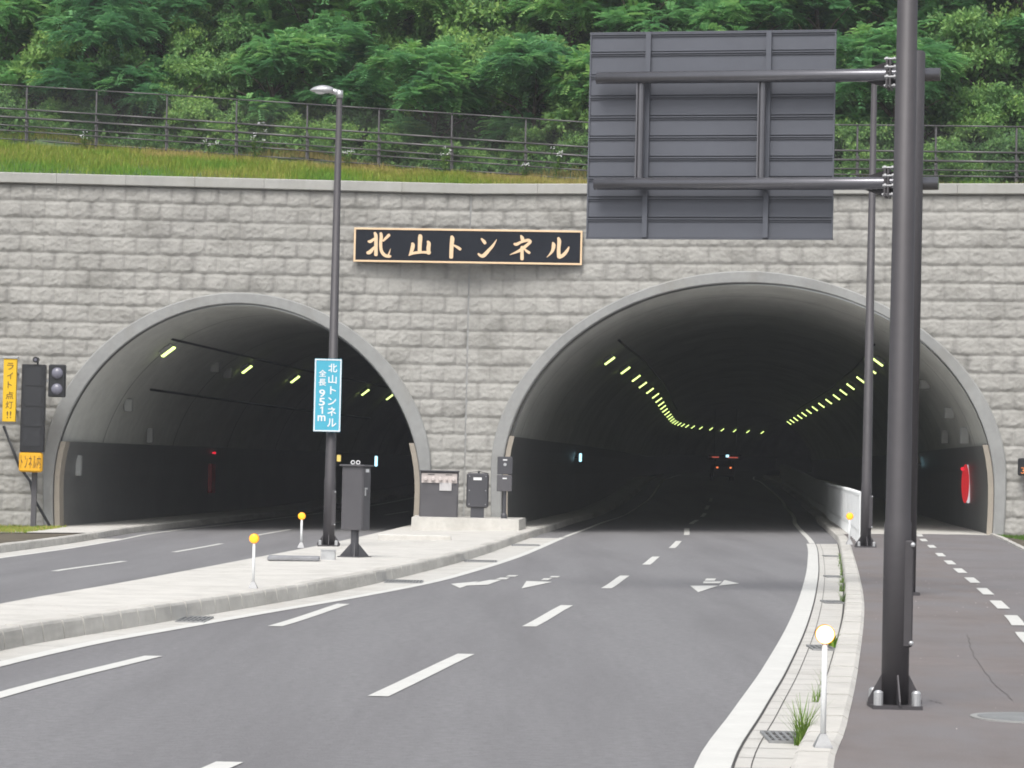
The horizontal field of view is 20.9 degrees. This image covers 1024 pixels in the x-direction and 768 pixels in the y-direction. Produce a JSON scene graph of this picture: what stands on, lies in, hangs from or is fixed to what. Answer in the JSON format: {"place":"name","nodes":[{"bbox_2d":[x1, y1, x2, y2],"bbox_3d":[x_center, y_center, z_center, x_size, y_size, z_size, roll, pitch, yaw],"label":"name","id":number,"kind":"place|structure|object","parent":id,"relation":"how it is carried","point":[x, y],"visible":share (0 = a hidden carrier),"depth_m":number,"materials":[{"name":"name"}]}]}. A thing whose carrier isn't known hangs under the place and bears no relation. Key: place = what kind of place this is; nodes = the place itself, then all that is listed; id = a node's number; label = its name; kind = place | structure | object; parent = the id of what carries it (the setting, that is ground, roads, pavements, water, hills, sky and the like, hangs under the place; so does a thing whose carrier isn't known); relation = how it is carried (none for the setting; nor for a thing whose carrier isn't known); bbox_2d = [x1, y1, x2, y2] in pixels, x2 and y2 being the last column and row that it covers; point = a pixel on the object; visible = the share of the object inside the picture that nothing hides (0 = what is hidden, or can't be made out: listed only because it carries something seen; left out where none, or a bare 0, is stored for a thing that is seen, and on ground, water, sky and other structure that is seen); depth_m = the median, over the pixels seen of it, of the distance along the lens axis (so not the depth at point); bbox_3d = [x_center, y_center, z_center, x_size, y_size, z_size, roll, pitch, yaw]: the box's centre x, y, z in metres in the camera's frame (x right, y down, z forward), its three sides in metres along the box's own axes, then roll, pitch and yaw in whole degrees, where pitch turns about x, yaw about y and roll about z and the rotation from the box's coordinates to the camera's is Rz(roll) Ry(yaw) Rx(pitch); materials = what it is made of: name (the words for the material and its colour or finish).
{"place":"outdoors","nodes":[
{"label":"outdoors","id":0,"kind":"place"},
{"bbox_2d":[0,533,80,542],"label":"verge","id":1,"kind":"structure","parent":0,"point":[10,537],"depth_m":69.25,"materials":[{"name":"concrete"}]},
{"bbox_2d":[19,364,46,526],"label":"display board","id":2,"kind":"object","parent":1,"relation":"on","point":[33,413],"visible":1,"depth_m":78.89,"materials":[{"name":"black plastic"}]},
{"bbox_2d":[2,356,18,421],"bbox_3d":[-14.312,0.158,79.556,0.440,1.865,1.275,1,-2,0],"label":"headlight sign","id":3,"kind":"object","parent":2,"relation":"attached to","point":[10,373],"visible":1,"depth_m":78.95,"materials":[{"name":"yellow metal"}]},
{"bbox_2d":[46,364,66,396],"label":"warning light","id":4,"kind":"object","parent":2,"relation":"attached to","point":[56,380],"visible":1,"depth_m":78.92,"materials":[{"name":"black plastic"}]},
{"bbox_2d":[25,484,414,532],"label":"walkway","id":5,"kind":"structure","parent":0,"point":[86,528],"depth_m":97.50,"materials":[{"name":"concrete"}]},
{"bbox_2d":[0,471,837,767],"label":"road","id":6,"kind":"structure","parent":0,"point":[660,662],"depth_m":25.69,"materials":[{"name":"grey asphalt"}]},
{"bbox_2d":[0,539,117,556],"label":"gutter","id":7,"kind":"object","parent":6,"relation":"on","point":[43,549],"visible":1,"depth_m":64.27,"materials":[{"name":"concrete"}]},
{"bbox_2d":[0,490,414,552],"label":"kerb","id":8,"kind":"structure","parent":6,"relation":"on","point":[35,543],"depth_m":82.94,"materials":[{"name":"concrete"}]},
{"bbox_2d":[0,538,556,660],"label":"gutter","id":9,"kind":"object","parent":6,"relation":"on","point":[507,552],"visible":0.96,"depth_m":36.69,"materials":[{"name":"concrete"}]},
{"bbox_2d":[7,537,843,767],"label":"paving joint","id":10,"kind":"object","parent":9,"relation":"on","point":[738,752],"visible":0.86,"depth_m":26.04,"materials":[{"name":"grey concrete"}]},
{"bbox_2d":[0,476,650,625],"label":"traffic island","id":11,"kind":"structure","parent":6,"relation":"on","point":[226,577],"depth_m":41.50,"materials":[{"name":"concrete"}]},
{"bbox_2d":[310,85,342,546],"bbox_3d":[-4.024,-1.480,59.664,0.887,9.927,0.495,1,-2,0],"label":"street lamp","id":12,"kind":"object","parent":11,"relation":"on","point":[328,538],"visible":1,"depth_m":59.59,"materials":[{"name":"grey metal"}]},
{"bbox_2d":[313,358,341,431],"bbox_3d":[-3.952,0.244,59.469,0.581,1.565,0.191,1,-2,0],"label":"tunnel sign","id":13,"kind":"object","parent":12,"relation":"attached to","point":[327,394],"visible":1,"depth_m":59.38,"materials":[{"name":"metal"}]},
{"bbox_2d":[337,460,373,557],"bbox_3d":[-2.882,2.300,51.053,0.533,1.785,0.474,0,-2,28],"label":"metal cabinet","id":14,"kind":"object","parent":11,"relation":"on","point":[355,509],"visible":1,"depth_m":50.94,"materials":[{"name":"metal"}]},
{"bbox_2d":[378,533,450,539],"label":"concrete slab","id":15,"kind":"structure","parent":11,"relation":"on","point":[389,536],"depth_m":66.03,"materials":[{"name":"grey concrete"}]},
{"bbox_2d":[411,515,525,530],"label":"concrete plinth","id":16,"kind":"structure","parent":11,"relation":"on","point":[418,522],"depth_m":76.94,"materials":[{"name":"grey concrete"}]},
{"bbox_2d":[419,470,459,516],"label":"hydrant cabinet","id":17,"kind":"object","parent":16,"relation":"on","point":[439,489],"visible":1,"depth_m":78.17,"materials":[{"name":"metal"}]},
{"bbox_2d":[466,471,488,517],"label":"control cabinet","id":18,"kind":"object","parent":16,"relation":"on","point":[477,494],"visible":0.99,"depth_m":78.25,"materials":[{"name":"metal"}]},
{"bbox_2d":[497,456,512,518],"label":"telephone box","id":19,"kind":"object","parent":16,"relation":"on","point":[504,466],"visible":1,"depth_m":78.01,"materials":[{"name":"paint"}]},
{"bbox_2d":[0,474,662,650],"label":"island kerb","id":20,"kind":"structure","parent":6,"relation":"on","point":[19,634],"depth_m":33.59,"materials":[{"name":"concrete"}]},
{"bbox_2d":[0,475,817,767],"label":"road marking","id":21,"kind":"object","parent":6,"relation":"on","point":[721,748],"visible":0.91,"depth_m":25.59,"materials":[{"name":"paint"}]},
{"bbox_2d":[452,575,738,591],"bbox_3d":[1.367,3.179,44.278,4.632,0.054,6.100,1,-2,0],"label":"arrow marking","id":22,"kind":"object","parent":6,"relation":"on","point":[534,583],"visible":1,"depth_m":43.66,"materials":[{"name":"paint"}]},
{"bbox_2d":[710,459,734,480],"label":"car","id":23,"kind":"object","parent":6,"relation":"on","point":[722,468],"visible":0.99,"depth_m":195.92,"materials":[{"name":"paint"}]},
{"bbox_2d":[734,544,844,767],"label":"gutter","id":24,"kind":"object","parent":6,"relation":"on","point":[770,755],"visible":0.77,"depth_m":23.18,"materials":[{"name":"concrete"}]},
{"bbox_2d":[760,730,795,743],"bbox_3d":[1.818,2.365,18.541,0.257,0.024,0.680,1,-2,0],"label":"drain grating","id":25,"kind":"object","parent":24,"relation":"on","point":[782,737],"visible":0.71,"depth_m":18.54,"materials":[{"name":"metal"}]},
{"bbox_2d":[777,693,828,745],"bbox_3d":[1.915,2.196,18.072,0.435,0.336,0.559,1,-2,0],"label":"weed","id":26,"kind":"object","parent":24,"relation":"on","point":[800,732],"visible":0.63,"depth_m":18.06,"materials":[{"name":"green plant"}]},
{"bbox_2d":[763,475,863,767],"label":"kerb","id":27,"kind":"structure","parent":6,"relation":"on","point":[842,676],"depth_m":23.39,"materials":[{"name":"concrete"}]},
{"bbox_2d":[813,624,834,747],"bbox_3d":[1.870,1.808,16.606,0.117,0.733,0.110,1,-2,0],"label":"marker post","id":28,"kind":"object","parent":27,"relation":"on","point":[825,635],"visible":1,"depth_m":16.59,"materials":[{"name":"white paint"}]},
{"bbox_2d":[0,8,1023,182],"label":"hillside","id":29,"kind":"structure","parent":0,"point":[493,112],"depth_m":87.55,"materials":[{"name":"plant"}]},
{"bbox_2d":[0,86,34,129],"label":"shrub","id":30,"kind":"object","parent":29,"relation":"on","point":[18,102],"visible":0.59,"depth_m":89.38,"materials":[{"name":"green plant"}]},
{"bbox_2d":[0,0,68,96],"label":"tree","id":31,"kind":"object","parent":29,"relation":"on","point":[13,13],"visible":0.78,"depth_m":90.61,"materials":[{"name":"green plant"}]},
{"bbox_2d":[0,8,92,106],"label":"shrub","id":32,"kind":"object","parent":29,"relation":"on","point":[35,53],"visible":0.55,"depth_m":90.14,"materials":[{"name":"green plant"}]},
{"bbox_2d":[29,96,71,135],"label":"shrub","id":33,"kind":"object","parent":29,"relation":"on","point":[46,105],"visible":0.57,"depth_m":89.16,"materials":[{"name":"green plant"}]},
{"bbox_2d":[68,97,117,139],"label":"shrub","id":34,"kind":"object","parent":29,"relation":"on","point":[101,110],"visible":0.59,"depth_m":89.04,"materials":[{"name":"green plant"}]},
{"bbox_2d":[22,0,195,121],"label":"tree","id":35,"kind":"object","parent":29,"relation":"on","point":[96,28],"visible":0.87,"depth_m":89.21,"materials":[{"name":"green plant"}]},
{"bbox_2d":[75,38,160,116],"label":"shrub","id":36,"kind":"object","parent":29,"relation":"on","point":[112,58],"visible":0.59,"depth_m":89.72,"materials":[{"name":"green plant"}]},
{"bbox_2d":[118,119,186,153],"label":"shrub","id":37,"kind":"object","parent":29,"relation":"on","point":[154,144],"visible":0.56,"depth_m":87.96,"materials":[{"name":"green plant"}]},
{"bbox_2d":[81,0,230,59],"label":"tree","id":38,"kind":"object","parent":29,"relation":"on","point":[173,3],"visible":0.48,"depth_m":91.74,"materials":[{"name":"green plant"}]},
{"bbox_2d":[131,46,236,117],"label":"shrub","id":39,"kind":"object","parent":29,"relation":"on","point":[195,68],"visible":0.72,"depth_m":89.19,"materials":[{"name":"green plant"}]},
{"bbox_2d":[145,0,224,58],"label":"shrub","id":40,"kind":"object","parent":29,"relation":"on","point":[180,38],"visible":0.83,"depth_m":91.85,"materials":[{"name":"green plant"}]},
{"bbox_2d":[162,94,229,148],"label":"shrub","id":41,"kind":"object","parent":29,"relation":"on","point":[206,105],"visible":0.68,"depth_m":88.13,"materials":[{"name":"green plant"}]},
{"bbox_2d":[184,47,270,107],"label":"shrub","id":42,"kind":"object","parent":29,"relation":"on","point":[238,82],"visible":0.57,"depth_m":89.37,"materials":[{"name":"green plant"}]},
{"bbox_2d":[187,8,271,63],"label":"shrub","id":43,"kind":"object","parent":29,"relation":"on","point":[231,40],"visible":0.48,"depth_m":91.37,"materials":[{"name":"green plant"}]},
{"bbox_2d":[183,0,288,46],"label":"tree","id":44,"kind":"object","parent":29,"relation":"on","point":[268,23],"visible":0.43,"depth_m":91.72,"materials":[{"name":"green plant"}]},
{"bbox_2d":[215,102,267,152],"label":"shrub","id":45,"kind":"object","parent":29,"relation":"on","point":[240,116],"visible":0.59,"depth_m":87.84,"materials":[{"name":"green plant"}]},
{"bbox_2d":[263,109,312,151],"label":"shrub","id":46,"kind":"object","parent":29,"relation":"on","point":[296,120],"visible":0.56,"depth_m":87.38,"materials":[{"name":"green plant"}]},
{"bbox_2d":[226,27,352,131],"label":"tree","id":47,"kind":"object","parent":29,"relation":"on","point":[277,52],"visible":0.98,"depth_m":87.80,"materials":[{"name":"green plant"}]},
{"bbox_2d":[0,84,587,178],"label":"slope fence","id":48,"kind":"object","parent":29,"relation":"on","point":[167,127],"visible":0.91,"depth_m":85.97,"materials":[{"name":"metal"}]},
{"bbox_2d":[237,0,373,37],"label":"tree","id":49,"kind":"object","parent":29,"relation":"on","point":[297,17],"visible":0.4,"depth_m":91.53,"materials":[{"name":"green plant"}]},
{"bbox_2d":[273,45,359,122],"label":"shrub","id":50,"kind":"object","parent":29,"relation":"on","point":[312,111],"visible":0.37,"depth_m":88.56,"materials":[{"name":"green plant"}]},
{"bbox_2d":[266,8,397,125],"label":"tree","id":51,"kind":"object","parent":29,"relation":"on","point":[355,35],"visible":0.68,"depth_m":88.26,"materials":[{"name":"green plant"}]},
{"bbox_2d":[297,111,366,159],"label":"shrub","id":52,"kind":"object","parent":29,"relation":"on","point":[326,123],"visible":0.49,"depth_m":86.92,"materials":[{"name":"green plant"}]},
{"bbox_2d":[332,72,405,139],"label":"shrub","id":53,"kind":"object","parent":29,"relation":"on","point":[358,120],"visible":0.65,"depth_m":88.09,"materials":[{"name":"green plant"}]},
{"bbox_2d":[352,123,427,169],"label":"shrub","id":54,"kind":"object","parent":29,"relation":"on","point":[393,147],"visible":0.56,"depth_m":85.86,"materials":[{"name":"green plant"}]},
{"bbox_2d":[328,0,467,82],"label":"tree","id":55,"kind":"object","parent":29,"relation":"on","point":[385,13],"visible":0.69,"depth_m":89.82,"materials":[{"name":"green plant"}]},
{"bbox_2d":[363,21,433,86],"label":"shrub","id":56,"kind":"object","parent":29,"relation":"on","point":[399,38],"visible":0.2,"depth_m":89.95,"materials":[{"name":"green plant"}]},
{"bbox_2d":[350,35,508,158],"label":"tree","id":57,"kind":"object","parent":29,"relation":"on","point":[436,87],"visible":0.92,"depth_m":86.14,"materials":[{"name":"green plant"}]},
{"bbox_2d":[401,138,463,171],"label":"shrub","id":58,"kind":"object","parent":29,"relation":"on","point":[437,150],"visible":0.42,"depth_m":85.78,"materials":[{"name":"green plant"}]},
{"bbox_2d":[393,32,496,133],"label":"shrub","id":59,"kind":"object","parent":29,"relation":"on","point":[471,53],"visible":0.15,"depth_m":87.59,"materials":[{"name":"green plant"}]},
{"bbox_2d":[411,0,541,61],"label":"shrub","id":60,"kind":"object","parent":29,"relation":"on","point":[483,14],"visible":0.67,"depth_m":89.20,"materials":[{"name":"green plant"}]},
{"bbox_2d":[457,143,502,170],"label":"shrub","id":61,"kind":"object","parent":29,"relation":"on","point":[467,152],"visible":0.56,"depth_m":85.60,"materials":[{"name":"green plant"}]},
{"bbox_2d":[0,127,1022,183],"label":"bank grass","id":62,"kind":"structure","parent":29,"relation":"on","point":[204,164],"depth_m":82.99,"materials":[{"name":"green plant"}]},
{"bbox_2d":[0,8,1023,182],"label":"undergrowth","id":63,"kind":"object","parent":29,"relation":"on","point":[373,159],"visible":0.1,"depth_m":87.06,"materials":[{"name":"green plant"}]},
{"bbox_2d":[483,11,545,51],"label":"shrub","id":64,"kind":"object","parent":29,"relation":"on","point":[503,30],"visible":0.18,"depth_m":89.26,"materials":[{"name":"green plant"}]},
{"bbox_2d":[493,123,556,161],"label":"shrub","id":65,"kind":"object","parent":29,"relation":"on","point":[532,133],"visible":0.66,"depth_m":85.28,"materials":[{"name":"green plant"}]},
{"bbox_2d":[484,28,573,110],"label":"shrub","id":66,"kind":"object","parent":29,"relation":"on","point":[512,100],"visible":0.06,"depth_m":87.46,"materials":[{"name":"green plant"}]},
{"bbox_2d":[472,31,587,145],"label":"tree","id":67,"kind":"object","parent":29,"relation":"on","point":[524,67],"visible":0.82,"depth_m":85.16,"materials":[{"name":"green plant"}]},
{"bbox_2d":[535,44,589,143],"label":"tree","id":68,"kind":"object","parent":29,"relation":"on","point":[565,81],"visible":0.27,"depth_m":84.60,"materials":[{"name":"green plant"}]},
{"bbox_2d":[536,60,588,137],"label":"shrub","id":69,"kind":"object","parent":29,"relation":"on","point":[573,111],"visible":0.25,"depth_m":84.91,"materials":[{"name":"green plant"}]},
{"bbox_2d":[553,126,587,169],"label":"shrub","id":70,"kind":"object","parent":29,"relation":"on","point":[575,139],"visible":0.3,"depth_m":84.69,"materials":[{"name":"green plant"}]},
{"bbox_2d":[481,0,668,48],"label":"tree","id":71,"kind":"object","parent":29,"relation":"on","point":[560,15],"visible":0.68,"depth_m":88.72,"materials":[{"name":"green plant"}]},
{"bbox_2d":[575,0,706,48],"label":"tree","id":72,"kind":"object","parent":29,"relation":"on","point":[634,15],"visible":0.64,"depth_m":87.41,"materials":[{"name":"green plant"}]},
{"bbox_2d":[688,0,813,30],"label":"tree","id":73,"kind":"object","parent":29,"relation":"on","point":[749,14],"visible":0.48,"depth_m":85.85,"materials":[{"name":"green plant"}]},
{"bbox_2d":[757,0,896,66],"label":"tree","id":74,"kind":"object","parent":29,"relation":"on","point":[820,5],"visible":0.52,"depth_m":86.61,"materials":[{"name":"green plant"}]},
{"bbox_2d":[835,67,877,123],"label":"shrub","id":75,"kind":"object","parent":29,"relation":"on","point":[843,109],"visible":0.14,"depth_m":84.13,"materials":[{"name":"green plant"}]},
{"bbox_2d":[834,116,894,176],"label":"shrub","id":76,"kind":"object","parent":29,"relation":"on","point":[883,132],"visible":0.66,"depth_m":81.69,"materials":[{"name":"green plant"}]},
{"bbox_2d":[835,18,971,165],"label":"tree","id":77,"kind":"object","parent":29,"relation":"on","point":[943,58],"visible":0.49,"depth_m":82.08,"materials":[{"name":"green plant"}]},
{"bbox_2d":[809,0,1002,47],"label":"tree","id":78,"kind":"object","parent":29,"relation":"on","point":[930,6],"visible":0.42,"depth_m":86.09,"materials":[{"name":"green plant"}]},
{"bbox_2d":[877,75,978,143],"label":"shrub","id":79,"kind":"object","parent":29,"relation":"on","point":[943,109],"visible":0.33,"depth_m":83.08,"materials":[{"name":"green plant"}]},
{"bbox_2d":[834,124,1023,182],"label":"slope fence","id":80,"kind":"object","parent":29,"relation":"on","point":[935,169],"visible":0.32,"depth_m":80.01,"materials":[{"name":"metal"}]},
{"bbox_2d":[923,134,984,183],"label":"shrub","id":81,"kind":"object","parent":29,"relation":"on","point":[951,144],"visible":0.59,"depth_m":80.87,"materials":[{"name":"green plant"}]},
{"bbox_2d":[922,1,1023,95],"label":"shrub","id":82,"kind":"object","parent":29,"relation":"on","point":[973,28],"visible":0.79,"depth_m":83.78,"materials":[{"name":"green plant"}]},
{"bbox_2d":[940,79,1023,154],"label":"shrub","id":83,"kind":"object","parent":29,"relation":"on","point":[999,106],"visible":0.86,"depth_m":82.59,"materials":[{"name":"green plant"}]},
{"bbox_2d":[974,0,1023,64],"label":"tree","id":84,"kind":"object","parent":29,"relation":"on","point":[1017,24],"visible":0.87,"depth_m":84.01,"materials":[{"name":"green plant"}]},
{"bbox_2d":[981,128,1023,182],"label":"shrub","id":85,"kind":"object","parent":29,"relation":"on","point":[996,143],"visible":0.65,"depth_m":80.47,"materials":[{"name":"green plant"}]},
{"bbox_2d":[766,475,985,534],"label":"tunnel walkway","id":86,"kind":"structure","parent":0,"point":[926,525],"depth_m":91.04,"materials":[{"name":"concrete"}]},
{"bbox_2d":[779,464,860,540],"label":"guard fence","id":87,"kind":"object","parent":86,"relation":"on","point":[834,503],"visible":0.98,"depth_m":95.00,"materials":[{"name":"white paint"}]},
{"bbox_2d":[834,534,1023,767],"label":"sidewalk","id":88,"kind":"structure","parent":0,"point":[946,670],"depth_m":22.67,"materials":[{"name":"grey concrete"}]},
{"bbox_2d":[586,29,940,595],"bbox_3d":[3.501,-1.093,39.716,5.130,8.043,0.724,1,-2,19],"label":"overhead sign","id":89,"kind":"object","parent":88,"relation":"on","point":[711,135],"visible":0.88,"depth_m":40.06,"materials":[{"name":"grey metal"}]},
{"bbox_2d":[855,83,876,547],"bbox_3d":[8.080,-1.743,64.082,0.887,11.017,0.495,1,-2,0],"label":"street lamp","id":90,"kind":"object","parent":88,"relation":"on","point":[865,539],"visible":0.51,"depth_m":63.97,"materials":[{"name":"grey metal"}]},
{"bbox_2d":[867,0,922,709],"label":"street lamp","id":91,"kind":"object","parent":88,"relation":"on","point":[893,688],"visible":1,"depth_m":19.79,"materials":[{"name":"grey metal"}]},
{"bbox_2d":[903,540,914,646],"bbox_3d":[2.825,1.496,19.775,0.082,0.760,0.124,1,-2,0],"label":"service door","id":92,"kind":"structure","parent":91,"relation":"in","point":[909,544],"depth_m":19.73,"materials":[{"name":"metal"}]},
{"bbox_2d":[917,534,1023,641],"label":"path marking","id":93,"kind":"object","parent":88,"relation":"on","point":[1014,619],"visible":0.98,"depth_m":37.05,"materials":[{"name":"paint"}]},
{"bbox_2d":[970,712,1023,723],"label":"manhole cover","id":94,"kind":"object","parent":88,"relation":"on","point":[1012,717],"visible":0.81,"depth_m":19.09,"materials":[{"name":"metal"}]},
{"bbox_2d":[920,534,1023,631],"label":"cycle path","id":95,"kind":"structure","parent":0,"point":[990,563],"depth_m":54.08,"materials":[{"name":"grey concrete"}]},
{"bbox_3d":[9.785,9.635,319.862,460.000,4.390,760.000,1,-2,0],"label":"ground","id":96,"kind":"structure","parent":0,"visible":0},
{"bbox_2d":[0,172,470,526],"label":"tunnel portal","id":97,"kind":"object","parent":96,"relation":"on","point":[98,272],"visible":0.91,"depth_m":80.39,"materials":[{"name":"stone"}]},
{"bbox_2d":[54,305,419,525],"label":"road tunnel","id":98,"kind":"structure","parent":96,"relation":"on","point":[264,456],"depth_m":97.68,"materials":[{"name":"concrete"}]},
{"bbox_2d":[150,389,369,418],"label":"cable duct","id":99,"kind":"object","parent":98,"relation":"attached to","point":[185,394],"visible":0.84,"depth_m":104.12,"materials":[{"name":"black plastic"}]},
{"bbox_2d":[463,183,1023,535],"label":"tunnel portal","id":100,"kind":"object","parent":96,"relation":"on","point":[527,325],"visible":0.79,"depth_m":78.58,"materials":[{"name":"stone"}]},
{"bbox_2d":[353,227,582,264],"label":"name plaque","id":101,"kind":"object","parent":100,"relation":"attached to","point":[482,246],"visible":1,"depth_m":79.99,"materials":[{"name":"black metal"}]},
{"bbox_2d":[502,285,993,534],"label":"road tunnel","id":102,"kind":"structure","parent":96,"relation":"on","point":[756,360],"depth_m":109.14,"materials":[{"name":"concrete"}]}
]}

